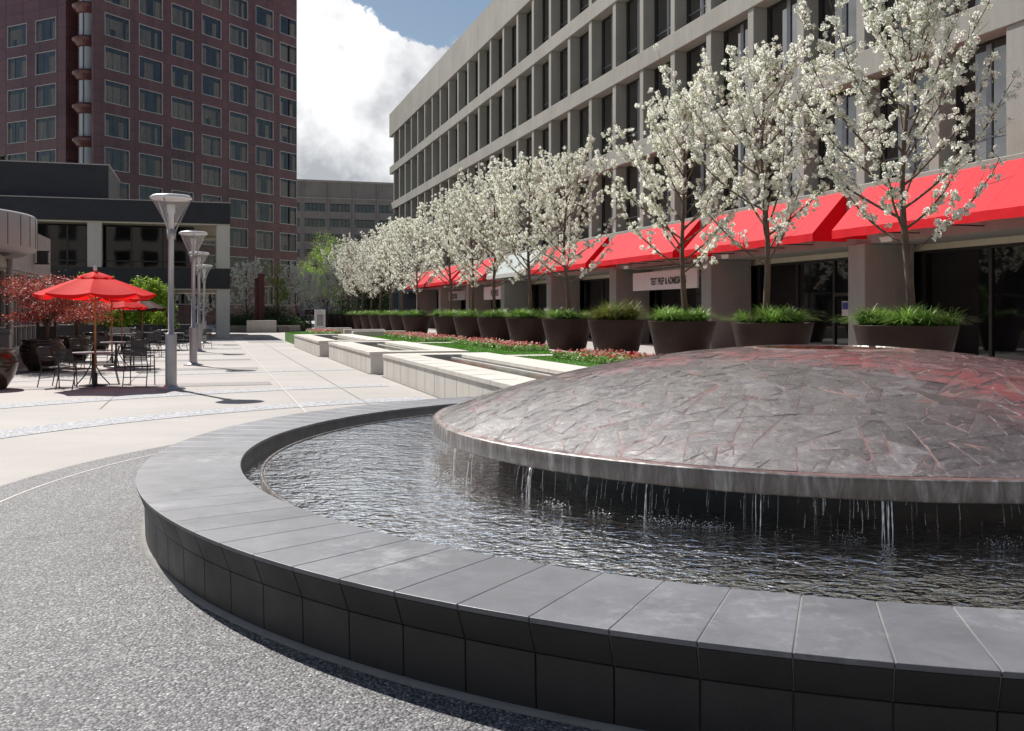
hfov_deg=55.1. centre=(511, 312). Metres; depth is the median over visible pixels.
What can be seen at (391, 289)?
blossom tree
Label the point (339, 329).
wall
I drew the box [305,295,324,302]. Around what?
window
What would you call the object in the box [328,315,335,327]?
planter
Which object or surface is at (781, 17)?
window
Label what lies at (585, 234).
window
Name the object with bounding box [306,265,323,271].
window
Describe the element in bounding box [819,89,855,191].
window
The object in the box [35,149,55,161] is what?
window
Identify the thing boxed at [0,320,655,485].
ground
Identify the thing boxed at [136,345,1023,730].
fountain
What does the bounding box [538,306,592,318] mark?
ornamental grass
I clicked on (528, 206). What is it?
window
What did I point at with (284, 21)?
window
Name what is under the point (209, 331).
cafe chair
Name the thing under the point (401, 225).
blossom tree
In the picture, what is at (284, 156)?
window
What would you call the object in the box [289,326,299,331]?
stone block
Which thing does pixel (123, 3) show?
window
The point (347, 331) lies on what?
wall
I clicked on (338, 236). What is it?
window
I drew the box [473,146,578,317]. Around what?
blossom tree
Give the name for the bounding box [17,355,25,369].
terrace paving
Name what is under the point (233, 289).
window
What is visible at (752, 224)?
awning
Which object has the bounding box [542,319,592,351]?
planter
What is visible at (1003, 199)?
awning
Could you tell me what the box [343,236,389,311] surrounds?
blossom tree
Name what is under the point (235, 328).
stone block
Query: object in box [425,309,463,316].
ornamental grass
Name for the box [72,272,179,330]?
bamboo clump
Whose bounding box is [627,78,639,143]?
window
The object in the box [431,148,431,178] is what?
window
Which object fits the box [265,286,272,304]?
window
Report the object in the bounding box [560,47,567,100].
window
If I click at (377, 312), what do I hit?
ornamental grass
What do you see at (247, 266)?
blossom tree
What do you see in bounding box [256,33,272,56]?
window
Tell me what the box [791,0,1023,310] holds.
blossom tree
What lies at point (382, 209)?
window
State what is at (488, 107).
window
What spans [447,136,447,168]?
window
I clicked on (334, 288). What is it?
green tree
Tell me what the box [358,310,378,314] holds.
ornamental grass
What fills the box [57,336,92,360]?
glazed pot
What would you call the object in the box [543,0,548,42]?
window
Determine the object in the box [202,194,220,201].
window
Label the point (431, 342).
cross kerb
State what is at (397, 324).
planter
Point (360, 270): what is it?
blossom tree
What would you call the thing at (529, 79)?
window
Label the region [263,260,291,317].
pear tree
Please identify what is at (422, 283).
awning
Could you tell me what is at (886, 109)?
window
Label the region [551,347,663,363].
flower bed
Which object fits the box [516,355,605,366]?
lawn
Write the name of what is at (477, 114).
window
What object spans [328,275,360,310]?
evergreen tree
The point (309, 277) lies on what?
blossom tree
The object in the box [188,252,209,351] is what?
street lamp
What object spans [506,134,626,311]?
blossom tree
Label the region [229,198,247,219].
window
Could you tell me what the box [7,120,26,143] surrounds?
window
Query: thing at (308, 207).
window
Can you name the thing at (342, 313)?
ornamental grass
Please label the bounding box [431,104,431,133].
window
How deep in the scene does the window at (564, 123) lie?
61.38 m
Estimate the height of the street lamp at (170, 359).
4.180 m
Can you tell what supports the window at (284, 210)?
in the granite tower
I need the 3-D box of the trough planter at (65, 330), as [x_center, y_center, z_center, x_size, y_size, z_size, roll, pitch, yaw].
[-21.217,1.160,52.853,7.800,0.980,0.900,0,0,-17]
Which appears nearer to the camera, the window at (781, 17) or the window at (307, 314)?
the window at (781, 17)
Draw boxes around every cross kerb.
[413,342,449,342]
[509,354,563,356]
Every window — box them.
[7,23,26,47]
[7,55,26,79]
[7,88,26,111]
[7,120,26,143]
[7,152,26,160]
[35,17,55,42]
[35,50,55,74]
[35,83,55,107]
[35,116,55,140]
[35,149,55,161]
[105,0,129,8]
[105,12,129,41]
[105,46,129,74]
[105,79,129,107]
[105,113,129,139]
[105,147,129,172]
[120,182,129,198]
[139,0,162,19]
[139,23,162,51]
[139,56,162,82]
[139,88,162,114]
[139,120,162,146]
[139,153,162,177]
[139,185,162,199]
[172,3,192,29]
[172,34,192,60]
[172,65,192,90]
[172,96,192,121]
[172,127,192,151]
[172,159,192,182]
[172,190,192,200]
[178,294,190,303]
[202,0,220,9]
[202,14,220,39]
[202,44,220,68]
[202,74,220,98]
[202,104,220,127]
[202,134,220,157]
[202,164,220,186]
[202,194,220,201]
[202,240,215,244]
[202,255,215,268]
[202,294,215,304]
[229,0,247,19]
[229,23,247,48]
[229,52,247,76]
[229,81,247,105]
[229,111,247,133]
[229,140,247,162]
[229,169,247,190]
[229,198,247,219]
[230,227,247,247]
[230,256,247,276]
[230,285,247,304]
[256,5,272,29]
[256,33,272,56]
[256,61,272,84]
[256,89,272,111]
[256,117,272,139]
[256,145,272,167]
[256,174,272,194]
[256,202,272,222]
[256,230,272,249]
[256,258,272,277]
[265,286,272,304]
[280,14,296,38]
[280,42,296,64]
[280,69,296,91]
[280,96,296,118]
[280,123,296,144]
[280,151,296,171]
[280,178,296,198]
[280,205,296,224]
[280,232,296,251]
[280,260,296,277]
[280,287,296,304]
[305,203,324,211]
[305,219,324,226]
[305,234,324,241]
[305,249,321,256]
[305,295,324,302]
[305,310,314,317]
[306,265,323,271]
[330,204,349,211]
[330,220,349,227]
[330,234,349,241]
[355,205,373,212]
[355,220,373,227]
[355,235,373,242]
[379,206,393,213]
[379,221,388,227]
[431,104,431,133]
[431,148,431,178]
[439,97,439,126]
[439,142,439,173]
[447,89,447,120]
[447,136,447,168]
[456,81,456,112]
[456,129,456,163]
[465,71,466,105]
[465,122,466,157]
[476,61,477,96]
[476,114,477,150]
[487,50,489,87]
[487,105,489,144]
[487,160,489,199]
[499,39,501,78]
[499,96,501,137]
[499,153,501,173]
[512,25,515,67]
[512,86,515,129]
[512,146,515,189]
[527,10,531,55]
[527,74,531,120]
[527,137,531,183]
[527,206,531,247]
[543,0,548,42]
[543,61,548,110]
[543,128,548,175]
[543,196,548,246]
[560,0,567,29]
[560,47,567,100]
[560,118,567,165]
[560,192,567,242]
[580,0,588,12]
[580,31,588,88]
[580,106,588,161]
[580,181,588,238]
[602,14,612,74]
[602,93,612,154]
[602,172,612,234]
[627,0,639,59]
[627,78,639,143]
[627,166,639,229]
[655,0,670,42]
[655,61,670,131]
[655,154,670,224]
[687,0,705,23]
[687,42,705,120]
[687,140,705,217]
[724,20,747,106]
[724,128,747,210]
[767,0,796,83]
[767,110,796,201]
[819,0,855,67]
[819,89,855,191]
[881,0,927,40]
[881,63,928,179]
[957,0,980,12]
[957,36,1005,163]
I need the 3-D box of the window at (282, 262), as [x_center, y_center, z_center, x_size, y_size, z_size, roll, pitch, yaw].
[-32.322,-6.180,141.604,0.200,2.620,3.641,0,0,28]
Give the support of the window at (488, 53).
in the concrete building at (510, 80)
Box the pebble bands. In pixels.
[0,369,425,485]
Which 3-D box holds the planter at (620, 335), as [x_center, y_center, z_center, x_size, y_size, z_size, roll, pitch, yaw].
[3.437,0.950,32.259,1.910,1.400,1.910,0,0,19]
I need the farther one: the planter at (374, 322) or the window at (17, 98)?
the window at (17, 98)
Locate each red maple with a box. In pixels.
[0,271,109,339]
[32,301,120,335]
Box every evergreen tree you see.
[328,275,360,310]
[340,273,379,311]
[357,275,389,311]
[376,280,392,310]
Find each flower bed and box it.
[305,328,341,333]
[384,331,465,341]
[451,337,548,350]
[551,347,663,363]
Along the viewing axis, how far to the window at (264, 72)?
137.39 m
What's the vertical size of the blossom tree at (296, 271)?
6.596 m
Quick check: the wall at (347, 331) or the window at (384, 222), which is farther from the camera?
the window at (384, 222)
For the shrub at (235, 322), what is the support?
on the ground at (24, 456)
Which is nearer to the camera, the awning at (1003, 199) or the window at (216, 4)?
the awning at (1003, 199)
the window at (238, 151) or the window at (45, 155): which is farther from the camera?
the window at (238, 151)
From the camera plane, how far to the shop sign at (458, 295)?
85.23 m
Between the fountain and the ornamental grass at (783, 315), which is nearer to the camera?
the fountain
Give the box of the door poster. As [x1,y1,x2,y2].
[842,301,847,315]
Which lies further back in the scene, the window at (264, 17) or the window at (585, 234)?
the window at (264, 17)
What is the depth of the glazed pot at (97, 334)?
40.14 m
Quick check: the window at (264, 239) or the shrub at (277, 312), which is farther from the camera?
the window at (264, 239)
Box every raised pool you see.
[293,334,392,356]
[328,341,468,373]
[382,352,585,397]
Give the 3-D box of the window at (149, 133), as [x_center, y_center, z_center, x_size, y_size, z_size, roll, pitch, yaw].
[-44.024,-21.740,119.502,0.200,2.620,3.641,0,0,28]
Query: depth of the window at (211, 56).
128.50 m
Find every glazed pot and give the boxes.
[0,348,18,388]
[19,339,65,370]
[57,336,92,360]
[83,332,110,349]
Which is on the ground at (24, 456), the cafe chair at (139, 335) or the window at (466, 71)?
the cafe chair at (139, 335)
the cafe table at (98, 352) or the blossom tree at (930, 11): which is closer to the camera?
the blossom tree at (930, 11)
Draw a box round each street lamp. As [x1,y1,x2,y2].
[150,193,191,389]
[179,231,207,365]
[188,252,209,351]
[196,264,212,342]
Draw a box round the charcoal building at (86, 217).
[0,156,230,337]
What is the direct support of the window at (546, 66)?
in the concrete building at (510, 80)
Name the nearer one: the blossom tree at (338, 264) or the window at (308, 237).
the blossom tree at (338, 264)
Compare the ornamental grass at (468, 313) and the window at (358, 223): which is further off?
the window at (358, 223)
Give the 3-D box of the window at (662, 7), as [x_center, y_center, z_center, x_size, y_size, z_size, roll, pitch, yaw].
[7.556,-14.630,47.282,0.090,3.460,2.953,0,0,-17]
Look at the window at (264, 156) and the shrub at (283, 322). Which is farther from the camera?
the window at (264, 156)
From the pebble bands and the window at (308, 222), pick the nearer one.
the pebble bands
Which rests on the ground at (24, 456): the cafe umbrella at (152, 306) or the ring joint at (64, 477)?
the ring joint at (64, 477)
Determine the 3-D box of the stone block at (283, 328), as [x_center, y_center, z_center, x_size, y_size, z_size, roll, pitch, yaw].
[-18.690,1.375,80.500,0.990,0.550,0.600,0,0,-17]
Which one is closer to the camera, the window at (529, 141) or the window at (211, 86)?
the window at (529, 141)
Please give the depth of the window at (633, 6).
51.24 m
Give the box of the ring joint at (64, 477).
[0,454,153,501]
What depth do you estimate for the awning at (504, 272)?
66.52 m
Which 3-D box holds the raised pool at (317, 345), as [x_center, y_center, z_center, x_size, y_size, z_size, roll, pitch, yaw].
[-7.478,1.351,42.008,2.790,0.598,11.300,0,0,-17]
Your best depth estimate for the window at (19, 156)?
118.64 m
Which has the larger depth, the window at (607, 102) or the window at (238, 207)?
the window at (238, 207)
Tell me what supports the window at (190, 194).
in the granite tower
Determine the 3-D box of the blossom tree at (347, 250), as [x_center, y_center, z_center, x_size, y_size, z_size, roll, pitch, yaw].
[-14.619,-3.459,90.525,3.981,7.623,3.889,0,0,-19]
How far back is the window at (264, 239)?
137.39 m
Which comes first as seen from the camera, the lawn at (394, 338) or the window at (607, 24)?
the lawn at (394, 338)
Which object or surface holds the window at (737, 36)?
in the concrete building at (510, 80)
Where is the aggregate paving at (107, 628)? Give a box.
[0,445,600,730]
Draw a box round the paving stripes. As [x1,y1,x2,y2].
[0,337,284,389]
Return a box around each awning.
[406,269,435,288]
[426,265,464,286]
[453,258,497,283]
[486,251,547,279]
[531,237,609,273]
[593,219,699,266]
[684,192,846,255]
[832,158,1023,238]
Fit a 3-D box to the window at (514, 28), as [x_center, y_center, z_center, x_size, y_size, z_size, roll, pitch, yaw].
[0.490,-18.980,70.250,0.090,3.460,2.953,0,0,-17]
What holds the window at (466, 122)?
in the concrete building at (510, 80)
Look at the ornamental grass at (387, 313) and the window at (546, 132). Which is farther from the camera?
the ornamental grass at (387, 313)
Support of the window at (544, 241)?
in the concrete building at (510, 80)
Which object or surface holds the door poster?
attached to the concrete building at (510, 80)
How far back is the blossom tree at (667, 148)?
27.34 m
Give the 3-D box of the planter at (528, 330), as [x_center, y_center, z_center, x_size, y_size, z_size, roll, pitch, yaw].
[0.688,0.950,41.193,1.910,1.400,1.910,0,0,-6]
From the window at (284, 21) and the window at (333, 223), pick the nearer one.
the window at (284, 21)
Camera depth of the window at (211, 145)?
128.50 m
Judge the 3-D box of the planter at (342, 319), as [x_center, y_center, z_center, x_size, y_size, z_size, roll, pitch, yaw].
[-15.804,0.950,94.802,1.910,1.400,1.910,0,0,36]
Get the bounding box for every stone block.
[230,326,240,331]
[241,326,246,331]
[278,326,288,331]
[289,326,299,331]
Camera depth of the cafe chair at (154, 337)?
36.28 m
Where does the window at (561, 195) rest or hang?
in the concrete building at (510, 80)
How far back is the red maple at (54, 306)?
27.33 m
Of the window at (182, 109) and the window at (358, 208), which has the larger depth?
the window at (358, 208)
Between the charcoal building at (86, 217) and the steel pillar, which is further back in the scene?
the steel pillar
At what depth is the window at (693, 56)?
44.79 m
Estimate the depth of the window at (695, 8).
44.69 m
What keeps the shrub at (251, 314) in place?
on the ground at (24, 456)
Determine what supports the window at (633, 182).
in the concrete building at (510, 80)
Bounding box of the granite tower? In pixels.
[0,0,296,324]
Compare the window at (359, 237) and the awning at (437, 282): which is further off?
the window at (359, 237)
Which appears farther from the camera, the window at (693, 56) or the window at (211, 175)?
the window at (211, 175)
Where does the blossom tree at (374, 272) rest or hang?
in the planter at (374, 322)
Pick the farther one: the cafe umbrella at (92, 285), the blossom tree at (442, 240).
the blossom tree at (442, 240)
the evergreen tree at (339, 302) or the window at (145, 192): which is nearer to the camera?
the window at (145, 192)
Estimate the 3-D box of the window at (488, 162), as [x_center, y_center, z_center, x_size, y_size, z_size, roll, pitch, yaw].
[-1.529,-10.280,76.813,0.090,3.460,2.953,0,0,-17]
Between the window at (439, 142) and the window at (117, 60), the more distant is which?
the window at (117, 60)
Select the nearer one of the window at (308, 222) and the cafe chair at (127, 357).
the cafe chair at (127, 357)
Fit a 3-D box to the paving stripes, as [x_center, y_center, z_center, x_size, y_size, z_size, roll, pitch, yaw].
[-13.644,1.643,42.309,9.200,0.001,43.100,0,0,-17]
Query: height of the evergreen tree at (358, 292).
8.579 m
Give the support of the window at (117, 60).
in the granite tower
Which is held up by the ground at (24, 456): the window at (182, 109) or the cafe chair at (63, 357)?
the cafe chair at (63, 357)
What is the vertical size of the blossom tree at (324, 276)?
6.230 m
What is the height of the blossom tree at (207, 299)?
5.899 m
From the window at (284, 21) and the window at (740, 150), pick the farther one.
the window at (284, 21)
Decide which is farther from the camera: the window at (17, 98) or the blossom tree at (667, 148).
the window at (17, 98)
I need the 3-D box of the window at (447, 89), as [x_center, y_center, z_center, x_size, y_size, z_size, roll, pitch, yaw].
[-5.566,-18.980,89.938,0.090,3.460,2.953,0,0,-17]
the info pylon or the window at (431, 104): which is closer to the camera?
the info pylon
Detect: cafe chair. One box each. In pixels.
[37,346,74,387]
[55,348,94,390]
[68,338,96,367]
[90,336,110,363]
[96,345,120,383]
[104,331,120,348]
[116,338,142,368]
[122,347,154,386]
[124,331,143,352]
[130,328,141,336]
[131,340,154,371]
[144,333,161,356]
[174,328,183,346]
[177,330,188,349]
[202,329,211,347]
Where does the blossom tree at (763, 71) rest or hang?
in the planter at (752, 334)
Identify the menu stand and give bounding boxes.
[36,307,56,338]
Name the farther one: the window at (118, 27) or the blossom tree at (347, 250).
the window at (118, 27)
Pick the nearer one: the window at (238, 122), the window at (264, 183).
the window at (238, 122)
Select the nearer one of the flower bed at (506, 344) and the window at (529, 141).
the flower bed at (506, 344)
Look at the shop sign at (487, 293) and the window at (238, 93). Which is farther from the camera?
the window at (238, 93)
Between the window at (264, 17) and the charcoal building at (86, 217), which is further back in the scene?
the window at (264, 17)
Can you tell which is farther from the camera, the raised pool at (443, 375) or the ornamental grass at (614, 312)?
the ornamental grass at (614, 312)
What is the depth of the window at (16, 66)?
118.75 m
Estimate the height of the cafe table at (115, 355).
0.749 m
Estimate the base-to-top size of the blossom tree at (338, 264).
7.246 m
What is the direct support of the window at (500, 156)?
in the concrete building at (510, 80)
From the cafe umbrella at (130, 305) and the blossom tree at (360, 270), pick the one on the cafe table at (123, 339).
the cafe umbrella at (130, 305)
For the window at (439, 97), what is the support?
in the concrete building at (510, 80)
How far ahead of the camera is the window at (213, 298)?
128.45 m
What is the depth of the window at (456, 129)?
87.86 m
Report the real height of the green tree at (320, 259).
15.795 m
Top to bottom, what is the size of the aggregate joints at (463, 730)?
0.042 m
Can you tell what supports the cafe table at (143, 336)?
on the paving stripes
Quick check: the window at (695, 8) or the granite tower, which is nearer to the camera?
the window at (695, 8)
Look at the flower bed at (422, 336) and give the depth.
40.27 m
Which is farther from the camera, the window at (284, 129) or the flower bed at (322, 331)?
the window at (284, 129)
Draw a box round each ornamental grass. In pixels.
[337,310,351,314]
[348,310,364,314]
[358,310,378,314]
[368,309,386,314]
[380,310,392,315]
[390,309,413,315]
[403,309,432,315]
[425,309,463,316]
[454,308,486,316]
[474,308,513,317]
[503,307,548,317]
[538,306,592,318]
[573,296,663,319]
[637,304,729,320]
[724,303,819,322]
[832,302,981,325]
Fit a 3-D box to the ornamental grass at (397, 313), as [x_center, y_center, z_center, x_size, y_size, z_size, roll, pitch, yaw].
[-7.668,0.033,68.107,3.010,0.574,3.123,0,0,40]
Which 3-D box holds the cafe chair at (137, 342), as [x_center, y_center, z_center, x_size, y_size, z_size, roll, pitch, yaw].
[-10.309,1.200,27.355,0.564,0.888,0.592,0,0,-10]
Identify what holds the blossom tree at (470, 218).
in the planter at (494, 328)
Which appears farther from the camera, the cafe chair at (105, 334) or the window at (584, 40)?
the window at (584, 40)
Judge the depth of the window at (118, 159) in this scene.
115.41 m
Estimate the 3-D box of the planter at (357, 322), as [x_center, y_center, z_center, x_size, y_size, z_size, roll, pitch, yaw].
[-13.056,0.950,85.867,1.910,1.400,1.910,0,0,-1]
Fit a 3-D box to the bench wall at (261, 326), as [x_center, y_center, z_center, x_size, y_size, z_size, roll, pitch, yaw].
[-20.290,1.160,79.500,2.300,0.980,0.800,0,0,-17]
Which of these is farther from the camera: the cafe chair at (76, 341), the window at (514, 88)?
the window at (514, 88)
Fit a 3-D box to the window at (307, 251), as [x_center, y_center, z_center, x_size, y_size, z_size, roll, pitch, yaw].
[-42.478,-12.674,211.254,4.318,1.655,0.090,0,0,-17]
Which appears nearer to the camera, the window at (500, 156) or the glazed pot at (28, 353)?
the glazed pot at (28, 353)
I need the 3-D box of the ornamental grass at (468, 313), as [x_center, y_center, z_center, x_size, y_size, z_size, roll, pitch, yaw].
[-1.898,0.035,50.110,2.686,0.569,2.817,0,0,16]
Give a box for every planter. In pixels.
[57,324,190,342]
[325,314,329,326]
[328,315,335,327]
[333,315,340,327]
[339,315,347,327]
[345,315,354,328]
[352,315,362,328]
[360,315,370,328]
[368,315,382,328]
[378,316,391,330]
[389,316,404,330]
[402,316,430,332]
[433,317,456,336]
[453,317,480,338]
[477,317,510,341]
[506,318,549,344]
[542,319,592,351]
[588,320,645,355]
[648,321,715,354]
[731,322,813,346]
[853,325,959,351]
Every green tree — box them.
[297,228,345,309]
[315,247,344,308]
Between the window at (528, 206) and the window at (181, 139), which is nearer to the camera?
the window at (528, 206)
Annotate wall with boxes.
[247,320,275,332]
[312,328,351,333]
[343,329,384,333]
[352,331,405,335]
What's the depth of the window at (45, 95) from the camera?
116.37 m
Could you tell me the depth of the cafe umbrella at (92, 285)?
21.40 m
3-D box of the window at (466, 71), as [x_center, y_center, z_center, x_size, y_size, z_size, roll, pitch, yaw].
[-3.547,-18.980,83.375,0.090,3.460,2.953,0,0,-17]
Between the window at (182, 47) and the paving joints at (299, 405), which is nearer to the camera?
the paving joints at (299, 405)
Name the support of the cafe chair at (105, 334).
on the ground at (24, 456)
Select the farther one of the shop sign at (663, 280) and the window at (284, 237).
the window at (284, 237)
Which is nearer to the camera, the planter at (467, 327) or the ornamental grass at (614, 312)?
the ornamental grass at (614, 312)
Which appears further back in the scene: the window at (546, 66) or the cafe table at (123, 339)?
the window at (546, 66)
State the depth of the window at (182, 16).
124.12 m
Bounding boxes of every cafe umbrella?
[32,265,155,385]
[87,297,142,366]
[101,301,147,350]
[119,300,165,346]
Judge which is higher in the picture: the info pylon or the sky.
the sky
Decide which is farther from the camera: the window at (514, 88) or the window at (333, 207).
the window at (333, 207)
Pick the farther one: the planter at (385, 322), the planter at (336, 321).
the planter at (336, 321)
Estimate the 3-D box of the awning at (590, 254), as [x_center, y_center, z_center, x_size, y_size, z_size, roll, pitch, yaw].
[3.314,-3.198,56.862,1.635,1.712,9.252,0,0,-17]
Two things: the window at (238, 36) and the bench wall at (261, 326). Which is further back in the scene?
the window at (238, 36)
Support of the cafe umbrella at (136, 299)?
on the cafe table at (115, 355)
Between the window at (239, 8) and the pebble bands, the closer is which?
the pebble bands
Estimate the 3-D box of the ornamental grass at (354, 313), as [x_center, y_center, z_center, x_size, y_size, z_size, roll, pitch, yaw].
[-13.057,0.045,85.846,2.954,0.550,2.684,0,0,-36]
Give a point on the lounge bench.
(119, 331)
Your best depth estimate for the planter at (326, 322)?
107.54 m
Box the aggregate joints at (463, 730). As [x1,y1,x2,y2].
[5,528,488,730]
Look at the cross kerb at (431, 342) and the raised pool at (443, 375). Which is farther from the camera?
the cross kerb at (431, 342)
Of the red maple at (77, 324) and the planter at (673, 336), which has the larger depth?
the red maple at (77, 324)
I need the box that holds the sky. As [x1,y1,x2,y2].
[297,0,492,182]
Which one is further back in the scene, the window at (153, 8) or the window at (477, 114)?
the window at (153, 8)
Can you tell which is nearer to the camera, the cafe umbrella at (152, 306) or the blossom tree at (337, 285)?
the cafe umbrella at (152, 306)
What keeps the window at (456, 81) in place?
in the concrete building at (510, 80)
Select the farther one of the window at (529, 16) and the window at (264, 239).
the window at (264, 239)
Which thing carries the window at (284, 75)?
in the granite tower
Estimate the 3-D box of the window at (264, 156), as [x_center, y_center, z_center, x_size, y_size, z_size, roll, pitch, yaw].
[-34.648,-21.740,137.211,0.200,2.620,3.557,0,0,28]
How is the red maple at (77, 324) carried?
in the glazed pot at (85, 340)
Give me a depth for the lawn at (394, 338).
40.71 m
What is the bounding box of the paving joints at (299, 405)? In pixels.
[41,337,366,411]
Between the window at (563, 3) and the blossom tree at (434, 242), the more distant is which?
the window at (563, 3)
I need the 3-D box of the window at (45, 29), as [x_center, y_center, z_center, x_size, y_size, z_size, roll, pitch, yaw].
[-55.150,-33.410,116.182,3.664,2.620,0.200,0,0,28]
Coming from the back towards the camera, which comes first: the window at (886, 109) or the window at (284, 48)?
the window at (284, 48)
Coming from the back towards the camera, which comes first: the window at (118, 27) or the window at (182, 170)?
the window at (182, 170)
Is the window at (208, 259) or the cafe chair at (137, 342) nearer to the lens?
the cafe chair at (137, 342)
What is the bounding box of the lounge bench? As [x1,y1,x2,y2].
[109,327,135,343]
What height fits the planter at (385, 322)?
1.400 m
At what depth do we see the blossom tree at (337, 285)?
98.86 m
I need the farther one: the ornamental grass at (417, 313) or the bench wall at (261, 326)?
the bench wall at (261, 326)
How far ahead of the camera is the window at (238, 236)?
132.87 m
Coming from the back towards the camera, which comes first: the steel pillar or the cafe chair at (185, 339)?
the steel pillar
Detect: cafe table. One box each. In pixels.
[72,351,114,386]
[100,342,128,367]
[115,333,135,351]
[132,332,153,348]
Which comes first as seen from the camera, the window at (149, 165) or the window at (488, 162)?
the window at (488, 162)
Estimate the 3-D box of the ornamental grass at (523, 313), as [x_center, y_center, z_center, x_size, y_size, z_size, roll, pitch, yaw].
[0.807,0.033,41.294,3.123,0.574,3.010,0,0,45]
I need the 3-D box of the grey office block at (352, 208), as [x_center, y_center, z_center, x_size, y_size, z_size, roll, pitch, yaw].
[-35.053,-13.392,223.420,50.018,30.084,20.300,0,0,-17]
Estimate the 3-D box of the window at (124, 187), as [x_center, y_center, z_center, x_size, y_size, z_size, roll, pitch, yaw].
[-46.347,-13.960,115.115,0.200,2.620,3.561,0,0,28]
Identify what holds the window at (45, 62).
in the granite tower
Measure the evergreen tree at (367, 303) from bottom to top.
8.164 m
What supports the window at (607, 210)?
in the concrete building at (510, 80)
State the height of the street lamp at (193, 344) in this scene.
4.180 m
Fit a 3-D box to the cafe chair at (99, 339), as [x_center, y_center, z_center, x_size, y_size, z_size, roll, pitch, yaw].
[-12.995,1.200,31.035,0.564,0.888,0.592,0,0,-40]
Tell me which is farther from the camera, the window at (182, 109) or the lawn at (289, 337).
the window at (182, 109)
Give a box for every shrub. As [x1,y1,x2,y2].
[212,313,258,327]
[230,306,279,325]
[244,305,295,319]
[264,315,305,330]
[277,315,312,330]
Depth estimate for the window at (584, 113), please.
57.95 m
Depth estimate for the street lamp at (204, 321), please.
51.94 m
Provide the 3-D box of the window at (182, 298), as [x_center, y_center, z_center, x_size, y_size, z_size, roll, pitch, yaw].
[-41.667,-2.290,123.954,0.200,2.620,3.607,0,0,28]
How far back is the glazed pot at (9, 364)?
20.85 m
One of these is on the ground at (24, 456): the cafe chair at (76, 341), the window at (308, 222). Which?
the cafe chair at (76, 341)
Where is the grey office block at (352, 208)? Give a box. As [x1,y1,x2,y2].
[297,179,393,319]
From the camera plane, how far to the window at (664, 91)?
48.06 m
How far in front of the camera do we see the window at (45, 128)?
116.34 m
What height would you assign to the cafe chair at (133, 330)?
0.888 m
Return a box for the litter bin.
[0,330,13,347]
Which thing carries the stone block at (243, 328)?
on the ground at (24, 456)
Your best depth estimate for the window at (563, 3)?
61.38 m
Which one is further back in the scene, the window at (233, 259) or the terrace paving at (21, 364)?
the window at (233, 259)
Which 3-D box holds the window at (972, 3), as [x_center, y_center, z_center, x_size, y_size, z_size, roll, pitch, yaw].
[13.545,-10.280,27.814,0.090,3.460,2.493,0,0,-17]
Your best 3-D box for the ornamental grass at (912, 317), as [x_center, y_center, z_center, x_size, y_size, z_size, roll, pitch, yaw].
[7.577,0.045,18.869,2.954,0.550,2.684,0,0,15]
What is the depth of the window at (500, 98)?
74.71 m
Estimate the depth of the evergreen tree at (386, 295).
125.20 m
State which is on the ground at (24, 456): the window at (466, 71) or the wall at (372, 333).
the wall at (372, 333)
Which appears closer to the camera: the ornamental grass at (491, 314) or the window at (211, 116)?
the ornamental grass at (491, 314)
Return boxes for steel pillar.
[254,273,264,319]
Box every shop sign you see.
[449,288,465,300]
[484,283,500,299]
[633,261,698,290]
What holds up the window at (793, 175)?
in the concrete building at (510, 80)
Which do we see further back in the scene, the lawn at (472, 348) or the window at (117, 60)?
the window at (117, 60)
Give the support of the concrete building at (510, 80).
on the ground at (24, 456)
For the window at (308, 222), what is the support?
in the grey office block at (352, 208)
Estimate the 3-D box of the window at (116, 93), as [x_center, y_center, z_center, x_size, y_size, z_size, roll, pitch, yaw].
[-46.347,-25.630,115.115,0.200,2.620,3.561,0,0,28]
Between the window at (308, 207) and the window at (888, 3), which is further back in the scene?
the window at (308, 207)
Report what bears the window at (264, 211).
in the granite tower
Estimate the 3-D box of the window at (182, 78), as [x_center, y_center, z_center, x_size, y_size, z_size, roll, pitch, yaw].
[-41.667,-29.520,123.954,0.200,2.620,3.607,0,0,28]
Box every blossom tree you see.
[186,265,230,320]
[230,256,270,313]
[278,260,318,316]
[292,269,325,323]
[308,270,345,327]
[320,244,366,311]
[321,249,354,310]
[335,233,375,310]
[337,239,383,314]
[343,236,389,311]
[356,232,402,310]
[360,217,413,310]
[372,215,439,311]
[382,208,449,311]
[415,184,486,310]
[424,178,503,312]
[436,155,545,313]
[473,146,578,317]
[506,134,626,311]
[592,62,759,312]
[653,32,872,312]
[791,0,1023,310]
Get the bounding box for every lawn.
[285,331,341,343]
[362,335,451,341]
[416,342,568,354]
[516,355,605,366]
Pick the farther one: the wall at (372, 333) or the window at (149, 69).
the window at (149, 69)
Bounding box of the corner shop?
[0,209,50,355]
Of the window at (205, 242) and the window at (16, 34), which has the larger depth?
the window at (205, 242)
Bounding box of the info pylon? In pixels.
[315,310,324,327]
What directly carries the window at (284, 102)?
in the granite tower
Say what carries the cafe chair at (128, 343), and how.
on the ground at (24, 456)
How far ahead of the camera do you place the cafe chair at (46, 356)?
21.58 m
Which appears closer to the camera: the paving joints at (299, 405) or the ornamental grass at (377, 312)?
the paving joints at (299, 405)
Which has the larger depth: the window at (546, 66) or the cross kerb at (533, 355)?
the window at (546, 66)
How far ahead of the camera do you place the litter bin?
32.78 m
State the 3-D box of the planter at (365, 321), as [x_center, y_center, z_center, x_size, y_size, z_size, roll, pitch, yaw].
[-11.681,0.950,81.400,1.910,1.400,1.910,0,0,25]
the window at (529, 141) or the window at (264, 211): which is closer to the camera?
the window at (529, 141)
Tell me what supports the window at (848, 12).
in the concrete building at (510, 80)
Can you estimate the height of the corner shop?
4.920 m
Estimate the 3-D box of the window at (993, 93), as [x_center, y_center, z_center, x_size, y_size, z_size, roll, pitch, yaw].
[13.545,-5.930,27.814,0.090,3.460,2.493,0,0,-17]
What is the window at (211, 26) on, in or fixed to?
in the granite tower
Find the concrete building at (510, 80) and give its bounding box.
[389,0,1023,360]

